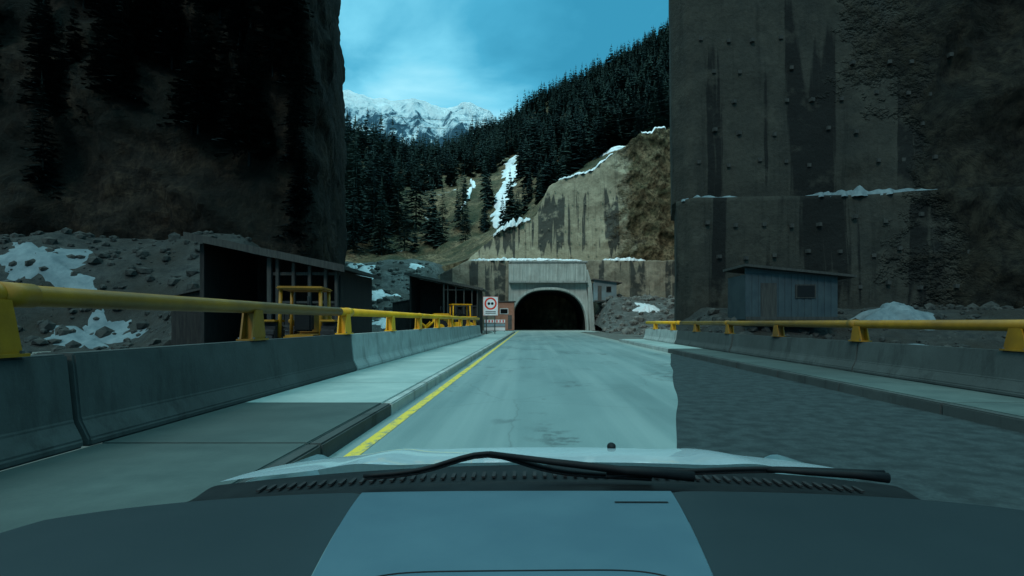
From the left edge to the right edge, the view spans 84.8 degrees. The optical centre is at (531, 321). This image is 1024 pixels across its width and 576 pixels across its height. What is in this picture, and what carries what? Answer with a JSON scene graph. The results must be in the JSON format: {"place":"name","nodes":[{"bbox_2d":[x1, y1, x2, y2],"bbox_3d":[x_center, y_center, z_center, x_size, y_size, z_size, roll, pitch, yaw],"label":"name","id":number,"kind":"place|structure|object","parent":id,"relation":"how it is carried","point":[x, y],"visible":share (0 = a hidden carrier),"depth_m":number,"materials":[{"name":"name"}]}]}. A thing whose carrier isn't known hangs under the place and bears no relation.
{"place":"outdoors","nodes":[
{"label":"outdoors","id":0,"kind":"place"},
{"bbox_2d":[0,232,272,354],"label":"scree slope","id":1,"kind":"structure","parent":0,"point":[27,319],"depth_m":34.48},
{"bbox_2d":[0,242,96,289],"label":"snow patch","id":2,"kind":"object","parent":1,"relation":"on","point":[59,265],"visible":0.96,"depth_m":34.19,"materials":[{"name":"white snow"}]},
{"bbox_2d":[44,309,146,348],"bbox_3d":[-24.653,0.400,31.484,6.745,2.471,3.279,0,0,0],"label":"snow patch","id":3,"kind":"object","parent":1,"relation":"on","point":[87,340],"visible":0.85,"depth_m":31.64,"materials":[{"name":"white snow"}]},
{"bbox_2d":[0,227,251,353],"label":"rubble","id":4,"kind":"object","parent":1,"relation":"on","point":[46,326],"visible":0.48,"depth_m":34.16,"materials":[{"name":"stone"}]},
{"bbox_2d":[0,0,346,270],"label":"rock cliff","id":5,"kind":"structure","parent":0,"point":[129,169],"depth_m":43.52,"materials":[{"name":"grey stone"}]},
{"bbox_2d":[0,0,318,264],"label":"conifer forest","id":6,"kind":"object","parent":5,"relation":"on","point":[125,44],"visible":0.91,"depth_m":43.46,"materials":[{"name":"green plant"}]},
{"bbox_2d":[0,331,514,532],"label":"sidewalk","id":7,"kind":"structure","parent":0,"point":[186,460],"depth_m":5.93,"materials":[{"name":"concrete"}]},
{"bbox_2d":[0,281,481,470],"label":"bridge parapet","id":8,"kind":"structure","parent":7,"relation":"on","point":[55,404],"depth_m":7.02,"materials":[{"name":"concrete"}]},
{"bbox_2d":[483,297,497,333],"bbox_3d":[-4.350,-0.588,60.045,1.600,4.175,0.169,0,0,0],"label":"traffic sign","id":9,"kind":"object","parent":7,"relation":"on","point":[490,306],"visible":0.94,"depth_m":59.98,"materials":[{"name":"grey metal"}]},
{"bbox_2d":[495,320,504,331],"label":"barricade","id":10,"kind":"object","parent":7,"relation":"on","point":[499,327],"visible":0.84,"depth_m":71.97,"materials":[{"name":"white paint"}]},
{"bbox_2d":[343,90,496,147],"bbox_3d":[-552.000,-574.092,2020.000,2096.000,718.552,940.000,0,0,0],"label":"snowy mountain","id":11,"kind":"structure","parent":0,"point":[425,113],"depth_m":2021.66,"materials":[{"name":"white snow"}]},
{"bbox_2d":[0,330,844,471],"bbox_3d":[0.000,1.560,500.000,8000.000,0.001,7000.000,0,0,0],"label":"ground","id":12,"kind":"structure","parent":0,"point":[600,333],"depth_m":58.63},
{"bbox_2d":[169,232,381,344],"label":"timber shed","id":13,"kind":"structure","parent":12,"relation":"on","point":[229,270],"depth_m":26.68,"materials":[{"name":"grey wood"}]},
{"bbox_2d":[264,286,337,338],"bbox_3d":[-7.713,0.235,19.838,2.289,2.725,5.213,0,0,-10],"label":"wheel loader","id":14,"kind":"object","parent":12,"relation":"on","point":[311,325],"visible":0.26,"depth_m":18.00,"materials":[{"name":"metal"}]},
{"bbox_2d":[345,260,438,331],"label":"rubble","id":15,"kind":"object","parent":12,"relation":"on","point":[393,272],"visible":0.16,"depth_m":94.78,"materials":[{"name":"stone"}]},
{"bbox_2d":[345,259,444,331],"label":"scree slope","id":16,"kind":"structure","parent":12,"relation":"on","point":[385,282],"depth_m":93.70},
{"bbox_2d":[348,263,365,268],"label":"snow patch","id":17,"kind":"object","parent":16,"relation":"on","point":[351,265],"visible":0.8,"depth_m":100.60,"materials":[{"name":"white snow"}]},
{"bbox_2d":[358,265,374,278],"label":"snow patch","id":18,"kind":"object","parent":16,"relation":"on","point":[364,268],"visible":0.34,"depth_m":97.16,"materials":[{"name":"white snow"}]},
{"bbox_2d":[372,318,385,328],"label":"snow patch","id":19,"kind":"object","parent":16,"relation":"on","point":[382,322],"visible":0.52,"depth_m":79.27,"materials":[{"name":"white snow"}]},
{"bbox_2d":[372,289,400,300],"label":"snow patch","id":20,"kind":"object","parent":16,"relation":"on","point":[378,294],"visible":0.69,"depth_m":88.15,"materials":[{"name":"white snow"}]},
{"bbox_2d":[409,263,423,269],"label":"snow patch","id":21,"kind":"object","parent":16,"relation":"on","point":[413,266],"visible":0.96,"depth_m":98.74,"materials":[{"name":"white snow"}]},
{"bbox_2d":[391,272,486,332],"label":"timber shed","id":22,"kind":"structure","parent":12,"relation":"on","point":[428,296],"depth_m":73.09,"materials":[{"name":"wood"}]},
{"bbox_2d":[422,304,477,328],"bbox_3d":[-9.383,-0.191,61.715,6.703,3.503,2.943,0,0,-20],"label":"wheel loader","id":23,"kind":"object","parent":12,"relation":"on","point":[443,323],"visible":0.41,"depth_m":61.16,"materials":[{"name":"metal"}]},
{"bbox_2d":[438,260,508,329],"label":"tier","id":24,"kind":"object","parent":12,"relation":"on","point":[491,278],"visible":0.24,"depth_m":102.88,"materials":[{"name":"beige concrete"}]},
{"bbox_2d":[473,257,581,260],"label":"snow ledge","id":25,"kind":"object","parent":24,"relation":"on","point":[515,259],"visible":0.88,"depth_m":103.42,"materials":[{"name":"white snow"}]},
{"bbox_2d":[484,320,493,332],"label":"barricade","id":26,"kind":"object","parent":12,"relation":"on","point":[490,327],"visible":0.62,"depth_m":71.97,"materials":[{"name":"white paint"}]},
{"bbox_2d":[509,261,594,330],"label":"tunnel portal","id":27,"kind":"object","parent":12,"relation":"on","point":[570,282],"visible":0.73,"depth_m":97.00,"materials":[{"name":"concrete"}]},
{"bbox_2d":[584,260,674,329],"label":"tier","id":28,"kind":"object","parent":12,"relation":"on","point":[648,277],"visible":0.3,"depth_m":103.07,"materials":[{"name":"beige concrete"}]},
{"bbox_2d":[469,128,673,260],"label":"tier","id":29,"kind":"object","parent":28,"relation":"on","point":[638,221],"visible":0.72,"depth_m":111.17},
{"bbox_2d":[493,217,529,237],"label":"snow crest","id":30,"kind":"object","parent":29,"relation":"on","point":[512,223],"visible":1,"depth_m":111.77,"materials":[{"name":"white snow"}]},
{"bbox_2d":[524,190,619,256],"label":"anchor plates","id":31,"kind":"object","parent":29,"relation":"attached to","point":[571,230],"visible":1,"depth_m":110.65,"materials":[{"name":"grey metal"}]},
{"bbox_2d":[558,153,612,180],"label":"snow crest","id":32,"kind":"object","parent":29,"relation":"on","point":[586,172],"visible":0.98,"depth_m":112.42,"materials":[{"name":"white snow"}]},
{"bbox_2d":[592,145,624,159],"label":"snow crest","id":33,"kind":"object","parent":29,"relation":"on","point":[615,148],"visible":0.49,"depth_m":124.44,"materials":[{"name":"white snow"}]},
{"bbox_2d":[641,126,665,134],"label":"snow crest","id":34,"kind":"object","parent":29,"relation":"on","point":[647,133],"visible":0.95,"depth_m":112.00,"materials":[{"name":"white snow"}]},
{"bbox_2d":[603,257,645,260],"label":"snow ledge","id":35,"kind":"object","parent":28,"relation":"on","point":[625,259],"visible":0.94,"depth_m":103.51,"materials":[{"name":"white snow"}]},
{"bbox_2d":[594,297,673,336],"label":"scree slope","id":36,"kind":"structure","parent":12,"relation":"on","point":[627,318],"depth_m":86.50,"materials":[{"name":"grey gravel"}]},
{"bbox_2d":[591,278,621,301],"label":"corrugated hut","id":37,"kind":"object","parent":36,"relation":"on","point":[602,290],"visible":0.9,"depth_m":94.47,"materials":[{"name":"metal"}]},
{"bbox_2d":[598,286,601,299],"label":"door","id":38,"kind":"structure","parent":37,"relation":"in","point":[599,287],"depth_m":94.40,"materials":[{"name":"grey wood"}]},
{"bbox_2d":[632,302,659,312],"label":"snow patch","id":39,"kind":"object","parent":36,"relation":"on","point":[644,307],"visible":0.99,"depth_m":87.28,"materials":[{"name":"white snow"}]},
{"bbox_2d":[594,294,674,334],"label":"rubble","id":40,"kind":"object","parent":12,"relation":"on","point":[669,303],"visible":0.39,"depth_m":86.23,"materials":[{"name":"stone"}]},
{"bbox_2d":[669,0,1023,320],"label":"retaining wall","id":41,"kind":"structure","parent":12,"relation":"on","point":[970,113],"depth_m":40.78,"materials":[{"name":"grey concrete"}]},
{"bbox_2d":[681,195,734,201],"bbox_3d":[13.741,-9.216,41.877,4.975,0.472,1.727,0,0,8],"label":"snow ledge","id":42,"kind":"object","parent":41,"relation":"on","point":[705,196],"visible":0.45,"depth_m":41.68,"materials":[{"name":"white snow"}]},
{"bbox_2d":[697,35,969,289],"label":"anchor plates","id":43,"kind":"object","parent":41,"relation":"attached to","point":[812,99],"visible":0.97,"depth_m":40.69,"materials":[{"name":"grey metal"}]},
{"bbox_2d":[806,185,935,196],"bbox_3d":[24.666,-9.430,40.400,9.875,0.900,1.915,0,0,11],"label":"snow ledge","id":44,"kind":"object","parent":41,"relation":"on","point":[859,190],"visible":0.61,"depth_m":40.14,"materials":[{"name":"white snow"}]},
{"bbox_2d":[676,305,1023,349],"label":"scree slope","id":45,"kind":"structure","parent":12,"relation":"on","point":[990,340],"depth_m":34.15,"materials":[{"name":"grey gravel"}]},
{"bbox_2d":[723,264,856,319],"bbox_3d":[16.150,-1.785,35.450,6.700,3.370,3.900,0,0,0],"label":"corrugated hut","id":46,"kind":"object","parent":45,"relation":"on","point":[759,292],"visible":0.99,"depth_m":33.97,"materials":[{"name":"blue metal"}]},
{"bbox_2d":[761,283,776,316],"bbox_3d":[14.400,-1.220,33.940,0.952,2.240,0.060,0,0,0],"label":"door","id":47,"kind":"structure","parent":46,"relation":"in","point":[768,290],"depth_m":33.91,"materials":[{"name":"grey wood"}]},
{"bbox_2d":[795,284,815,297],"bbox_3d":[16.640,-1.836,33.940,1.232,0.840,0.060,0,0,0],"label":"window frame","id":48,"kind":"structure","parent":46,"relation":"in","point":[796,284],"depth_m":33.91,"materials":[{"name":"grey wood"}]},
{"bbox_2d":[797,285,814,296],"bbox_3d":[16.640,-1.836,33.905,1.064,0.700,0.020,0,0,0],"label":"window pane","id":49,"kind":"structure","parent":46,"relation":"in","point":[802,290],"depth_m":33.89,"materials":[{"name":"black glass"}]},
{"bbox_2d":[687,301,1023,347],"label":"rubble","id":50,"kind":"object","parent":45,"relation":"on","point":[991,305],"visible":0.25,"depth_m":35.47,"materials":[{"name":"stone"}]},
{"bbox_2d":[848,301,935,319],"bbox_3d":[23.324,-0.263,36.204,5.857,2.132,3.684,0,0,11],"label":"snow patch","id":51,"kind":"object","parent":45,"relation":"on","point":[893,310],"visible":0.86,"depth_m":35.59,"materials":[{"name":"white snow"}]},
{"bbox_2d":[313,332,677,572],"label":"road","id":52,"kind":"structure","parent":0,"point":[548,389],"depth_m":10.38,"materials":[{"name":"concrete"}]},
{"bbox_2d":[343,331,517,456],"bbox_3d":[-2.000,1.494,42.000,0.160,0.001,100.000,0,0,0],"label":"edge line","id":53,"kind":"object","parent":52,"relation":"on","point":[361,448],"visible":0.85,"depth_m":8.82,"materials":[{"name":"yellow paint"}]},
{"bbox_2d":[0,442,1023,575],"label":"car","id":54,"kind":"object","parent":52,"relation":"on","point":[611,509],"visible":1,"depth_m":0.75,"materials":[{"name":"white paint"}]},
{"bbox_2d":[670,354,1023,509],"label":"asphalt patch","id":55,"kind":"object","parent":52,"relation":"on","point":[923,455],"visible":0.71,"depth_m":7.42,"materials":[{"name":"grey asphalt"}]},
{"bbox_2d":[339,0,668,121],"label":"sky","id":56,"kind":"structure","parent":0,"point":[487,54],"materials":[{"name":"blue"}]},
{"bbox_2d":[345,76,669,328],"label":"hillside","id":57,"kind":"structure","parent":0,"point":[546,312],"depth_m":147.56,"materials":[{"name":"brown soil"}]},
{"bbox_2d":[465,179,475,202],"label":"snow gully","id":58,"kind":"object","parent":57,"relation":"on","point":[469,190],"visible":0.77,"depth_m":207.88,"materials":[{"name":"white snow"}]},
{"bbox_2d":[490,155,517,228],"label":"snow gully","id":59,"kind":"object","parent":57,"relation":"on","point":[510,167],"visible":0.64,"depth_m":187.07,"materials":[{"name":"white snow"}]},
{"bbox_2d":[344,20,669,255],"bbox_3d":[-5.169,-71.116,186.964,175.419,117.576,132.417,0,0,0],"label":"conifer forest","id":60,"kind":"object","parent":57,"relation":"on","point":[547,147],"visible":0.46,"depth_m":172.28,"materials":[{"name":"green plant"}]},
{"bbox_2d":[378,99,668,129],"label":"overhead cable","id":61,"kind":"object","parent":57,"relation":"on","point":[519,119],"visible":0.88,"depth_m":112.44,"materials":[{"name":"black metal"}]},
{"bbox_2d":[491,330,595,331],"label":"road apron","id":62,"kind":"object","parent":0,"point":[552,331],"visible":0.7,"depth_m":84.63,"materials":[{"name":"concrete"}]},
{"bbox_2d":[495,301,515,330],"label":"guard booth","id":63,"kind":"object","parent":62,"relation":"on","point":[506,311],"visible":0.83,"depth_m":86.80,"materials":[{"name":"brick"}]},
{"bbox_2d":[501,309,507,313],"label":"window pane","id":64,"kind":"structure","parent":63,"relation":"in","point":[503,311],"depth_m":86.73,"materials":[{"name":"black glass"}]},
{"bbox_2d":[515,329,579,329],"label":"tunnel floor","id":65,"kind":"structure","parent":0,"point":[547,329],"depth_m":106.19,"materials":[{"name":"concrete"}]},
{"bbox_2d":[619,339,1023,432],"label":"sidewalk","id":66,"kind":"structure","parent":0,"point":[1000,411],"depth_m":11.23,"materials":[{"name":"concrete"}]},
{"bbox_2d":[643,320,1023,398],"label":"bridge parapet","id":67,"kind":"structure","parent":66,"relation":"on","point":[996,371],"depth_m":13.25,"materials":[{"name":"concrete"}]}
]}

